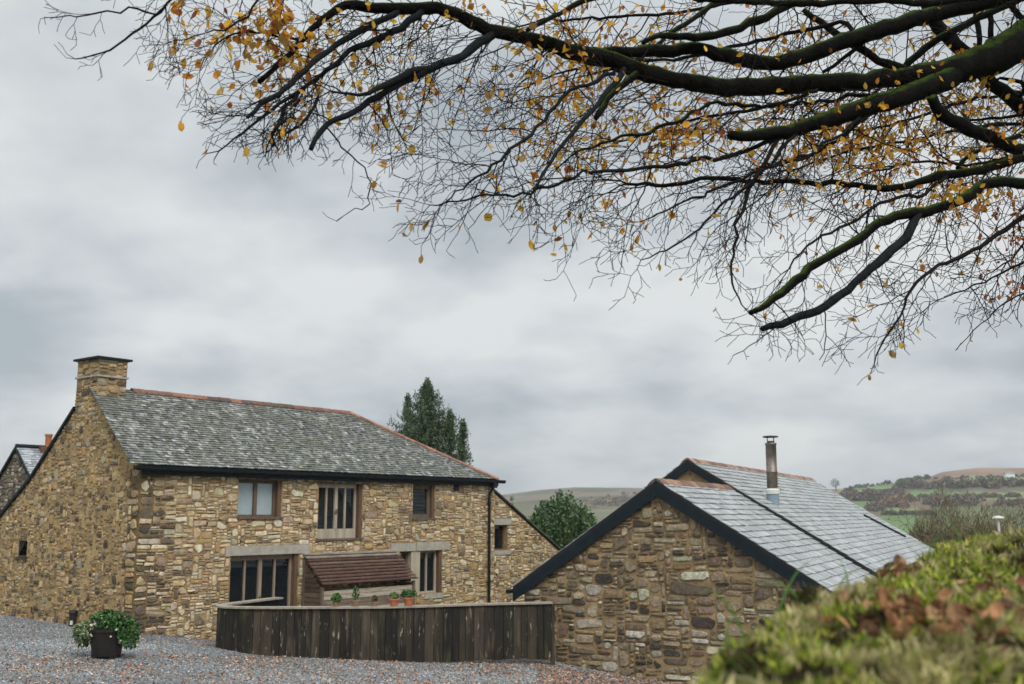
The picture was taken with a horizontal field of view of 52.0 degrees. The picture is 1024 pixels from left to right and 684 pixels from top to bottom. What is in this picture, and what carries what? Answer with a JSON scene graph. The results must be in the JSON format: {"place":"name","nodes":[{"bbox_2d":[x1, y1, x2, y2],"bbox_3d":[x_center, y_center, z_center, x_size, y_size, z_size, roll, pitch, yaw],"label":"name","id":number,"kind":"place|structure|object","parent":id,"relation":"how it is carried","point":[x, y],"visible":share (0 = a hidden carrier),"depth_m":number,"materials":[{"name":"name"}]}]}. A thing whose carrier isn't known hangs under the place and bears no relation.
{"place":"outdoors","nodes":[
{"label":"outdoors","id":0,"kind":"place"},
{"bbox_2d":[0,614,673,683],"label":"gravel yard","id":1,"kind":"structure","parent":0,"point":[195,669],"depth_m":23.08,"materials":[{"name":"grey gravel"}]},
{"bbox_2d":[68,610,77,626],"bbox_3d":[-11.741,7.384,28.073,0.240,0.430,0.240,0,-9,0],"label":"bollard light","id":2,"kind":"object","parent":1,"relation":"on","point":[72,617],"visible":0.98,"depth_m":28.00,"materials":[{"name":"metal"}]},
{"bbox_2d":[71,609,140,658],"bbox_3d":[-8.745,6.272,22.641,1.460,1.040,0.866,0,-9,0],"label":"planter tub","id":3,"kind":"object","parent":1,"relation":"on","point":[104,633],"visible":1,"depth_m":22.44,"materials":[{"name":"metal"}]},
{"bbox_2d":[0,617,681,683],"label":"fallen leaves","id":4,"kind":"object","parent":1,"relation":"on","point":[452,680],"visible":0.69,"depth_m":23.46,"materials":[{"name":"plant"}]},
{"bbox_2d":[215,597,554,665],"bbox_3d":[-3.108,7.463,26.597,8.387,1.720,3.204,0,-9,0],"label":"timber fence","id":5,"kind":"object","parent":1,"relation":"on","point":[431,633],"visible":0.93,"depth_m":25.36,"materials":[{"name":"brown wood"}]},
{"bbox_2d":[331,592,341,606],"bbox_3d":[-4.253,6.228,25.399,0.290,0.329,0.287,0,-9,0],"label":"potted plant","id":6,"kind":"object","parent":5,"relation":"on","point":[336,600],"visible":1,"depth_m":25.33,"materials":[{"name":"green plant"}]},
{"bbox_2d":[351,585,359,606],"bbox_3d":[-3.785,6.144,25.442,0.218,0.507,0.281,0,-9,0],"label":"potted plant","id":7,"kind":"object","parent":5,"relation":"on","point":[355,601],"visible":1,"depth_m":25.38,"materials":[{"name":"green plant"}]},
{"bbox_2d":[371,595,378,605],"bbox_3d":[-3.330,6.262,25.462,0.209,0.281,0.224,-7,-12,38],"label":"potted plant","id":8,"kind":"object","parent":5,"relation":"on","point":[374,600],"visible":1,"depth_m":25.40,"materials":[{"name":"green plant"}]},
{"bbox_2d":[389,591,399,605],"bbox_3d":[-2.863,6.232,25.509,0.271,0.356,0.336,0,-9,0],"label":"potted plant","id":9,"kind":"object","parent":5,"relation":"on","point":[394,600],"visible":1,"depth_m":25.42,"materials":[{"name":"green plant"}]},
{"bbox_2d":[400,589,416,605],"bbox_3d":[-2.518,6.229,25.632,0.412,0.402,0.376,0,-9,0],"label":"potted plant","id":10,"kind":"object","parent":5,"relation":"on","point":[408,600],"visible":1,"depth_m":25.55,"materials":[{"name":"green plant"}]},
{"bbox_2d":[0,0,1023,494],"label":"sky","id":11,"kind":"structure","parent":0,"point":[229,278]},
{"bbox_2d":[502,468,1023,544],"bbox_3d":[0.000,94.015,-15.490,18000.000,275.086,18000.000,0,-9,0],"label":"ground","id":12,"kind":"structure","parent":0,"point":[524,503],"depth_m":842.78,"materials":[{"name":"green plant"}]},
{"bbox_2d":[0,434,52,510],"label":"distant cottage","id":13,"kind":"structure","parent":12,"relation":"on","point":[22,460],"depth_m":46.68,"materials":[{"name":"stone"}]},
{"bbox_2d":[0,355,505,639],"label":"farmhouse","id":14,"kind":"object","parent":12,"relation":"on","point":[152,512],"visible":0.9,"depth_m":30.08,"materials":[{"name":"stone"}]},
{"bbox_2d":[237,480,282,518],"bbox_3d":[-7.308,4.548,30.247,0.300,1.085,1.611,-7,-12,38],"label":"window","id":15,"kind":"structure","parent":14,"relation":"in","point":[256,499],"depth_m":30.39,"materials":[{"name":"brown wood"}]},
{"bbox_2d":[229,554,297,605],"bbox_3d":[-7.175,7.295,30.038,0.210,2.371,2.412,-7,-12,38],"label":"window","id":16,"kind":"structure","parent":14,"relation":"in","point":[274,575],"depth_m":30.28,"materials":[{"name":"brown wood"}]},
{"bbox_2d":[317,483,363,540],"bbox_3d":[-5.384,5.277,32.604,0.300,1.729,1.888,-7,-12,38],"label":"french window","id":17,"kind":"structure","parent":14,"relation":"in","point":[339,505],"depth_m":32.74,"materials":[{"name":"brown wood"}]},
{"bbox_2d":[301,550,417,605],"bbox_3d":[-4.618,7.700,32.225,0.979,2.482,4.007,-7,-12,38],"label":"wooden lean to","id":18,"kind":"object","parent":14,"relation":"attached to","point":[398,571],"visible":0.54,"depth_m":31.91,"materials":[{"name":"brown wood"}]},
{"bbox_2d":[399,551,407,594],"bbox_3d":[-3.660,7.623,34.617,0.080,1.420,0.530,-7,-12,38],"label":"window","id":19,"kind":"structure","parent":14,"relation":"in","point":[404,554],"depth_m":34.80,"materials":[{"name":"brown wood"}]},
{"bbox_2d":[412,485,435,519],"bbox_3d":[-3.038,5.430,35.567,0.260,1.161,1.147,-7,-12,38],"label":"window","id":20,"kind":"structure","parent":14,"relation":"in","point":[423,495],"depth_m":35.73,"materials":[{"name":"brown wood"}]},
{"bbox_2d":[420,550,440,593],"bbox_3d":[-2.842,7.775,35.539,0.210,1.420,1.075,-7,-12,38],"label":"window","id":21,"kind":"structure","parent":14,"relation":"in","point":[430,560],"depth_m":35.73,"materials":[{"name":"brown wood"}]},
{"bbox_2d":[398,393,416,434],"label":"spruce tree","id":22,"kind":"object","parent":12,"relation":"on","point":[406,400],"visible":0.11,"depth_m":60.10,"materials":[{"name":"green plant"}]},
{"bbox_2d":[387,377,473,461],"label":"spruce tree","id":23,"kind":"object","parent":12,"relation":"on","point":[428,427],"visible":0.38,"depth_m":57.62,"materials":[{"name":"green plant"}]},
{"bbox_2d":[437,409,467,462],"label":"spruce tree","id":24,"kind":"object","parent":12,"relation":"on","point":[449,432],"visible":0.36,"depth_m":56.84,"materials":[{"name":"green plant"}]},
{"bbox_2d":[454,418,473,465],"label":"spruce tree","id":25,"kind":"object","parent":12,"relation":"on","point":[461,442],"visible":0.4,"depth_m":55.76,"materials":[{"name":"green plant"}]},
{"bbox_2d":[494,489,560,602],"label":"stone wing","id":26,"kind":"structure","parent":12,"relation":"on","point":[524,545],"depth_m":39.76,"materials":[{"name":"beige stone"}]},
{"bbox_2d":[494,525,503,549],"bbox_3d":[-0.572,7.333,39.380,0.080,0.925,0.754,-7,-12,38],"label":"window","id":27,"kind":"structure","parent":26,"relation":"in","point":[498,529],"depth_m":39.50,"materials":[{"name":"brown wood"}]},
{"bbox_2d":[38,0,1023,385],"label":"beech tree","id":28,"kind":"object","parent":12,"relation":"on","point":[986,62],"visible":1,"depth_m":8.97,"materials":[{"name":"brown plant"}]},
{"bbox_2d":[528,489,598,548],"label":"evergreen tree","id":29,"kind":"object","parent":12,"relation":"on","point":[562,535],"visible":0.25,"depth_m":54.58,"materials":[{"name":"green plant"}]},
{"bbox_2d":[506,435,934,683],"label":"stone barn","id":30,"kind":"structure","parent":12,"relation":"on","point":[621,584],"depth_m":26.66,"materials":[{"name":"brown stone"}]},
{"bbox_2d":[579,473,1023,515],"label":"hillside woods","id":31,"kind":"object","parent":12,"relation":"on","point":[883,499],"visible":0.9,"depth_m":738.84,"materials":[{"name":"green plant"}]},
{"bbox_2d":[830,479,839,489],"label":"skyline tree","id":32,"kind":"object","parent":12,"relation":"on","point":[835,482],"visible":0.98,"depth_m":998.53,"materials":[{"name":"grey plant"}]},
{"bbox_2d":[888,496,975,543],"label":"bare shrub","id":33,"kind":"object","parent":12,"relation":"on","point":[915,530],"visible":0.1,"depth_m":65.03,"materials":[{"name":"brown plant"}]},
{"bbox_2d":[904,484,1019,548],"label":"bare shrub","id":34,"kind":"object","parent":12,"relation":"on","point":[937,530],"visible":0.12,"depth_m":60.97,"materials":[{"name":"brown plant"}]},
{"bbox_2d":[930,502,1014,543],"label":"bare shrub","id":35,"kind":"object","parent":12,"relation":"on","point":[978,524],"visible":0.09,"depth_m":57.25,"materials":[{"name":"brown plant"}]},
{"bbox_2d":[972,494,1023,534],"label":"bare shrub","id":36,"kind":"object","parent":12,"relation":"on","point":[1014,518],"visible":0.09,"depth_m":62.86,"materials":[{"name":"plant"}]},
{"bbox_2d":[992,516,1003,533],"bbox_3d":[15.065,7.794,32.161,0.347,4.878,0.339,0,-9,0],"label":"vent pipe","id":37,"kind":"object","parent":12,"relation":"on","point":[998,521],"visible":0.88,"depth_m":32.47,"materials":[{"name":"paint"}]},
{"bbox_2d":[1003,472,1014,477],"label":"white farmhouse","id":38,"kind":"object","parent":12,"relation":"on","point":[1009,474],"visible":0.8,"depth_m":826.66,"materials":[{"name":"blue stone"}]},
{"bbox_2d":[714,540,1023,683],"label":"earth bank","id":39,"kind":"structure","parent":0,"point":[832,667],"depth_m":2.55,"materials":[{"name":"soil"}]},
{"bbox_2d":[671,511,1023,683],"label":"grass","id":40,"kind":"structure","parent":39,"relation":"on","point":[786,588],"depth_m":2.49,"materials":[{"name":"green plant"}]},
{"bbox_2d":[688,522,1023,683],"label":"moss","id":41,"kind":"object","parent":39,"relation":"on","point":[872,667],"visible":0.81,"depth_m":2.37,"materials":[{"name":"green plant"}]},
{"bbox_2d":[814,554,1023,652],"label":"leaf litter","id":42,"kind":"object","parent":39,"relation":"on","point":[903,603],"visible":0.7,"depth_m":2.50,"materials":[{"name":"brown plant"}]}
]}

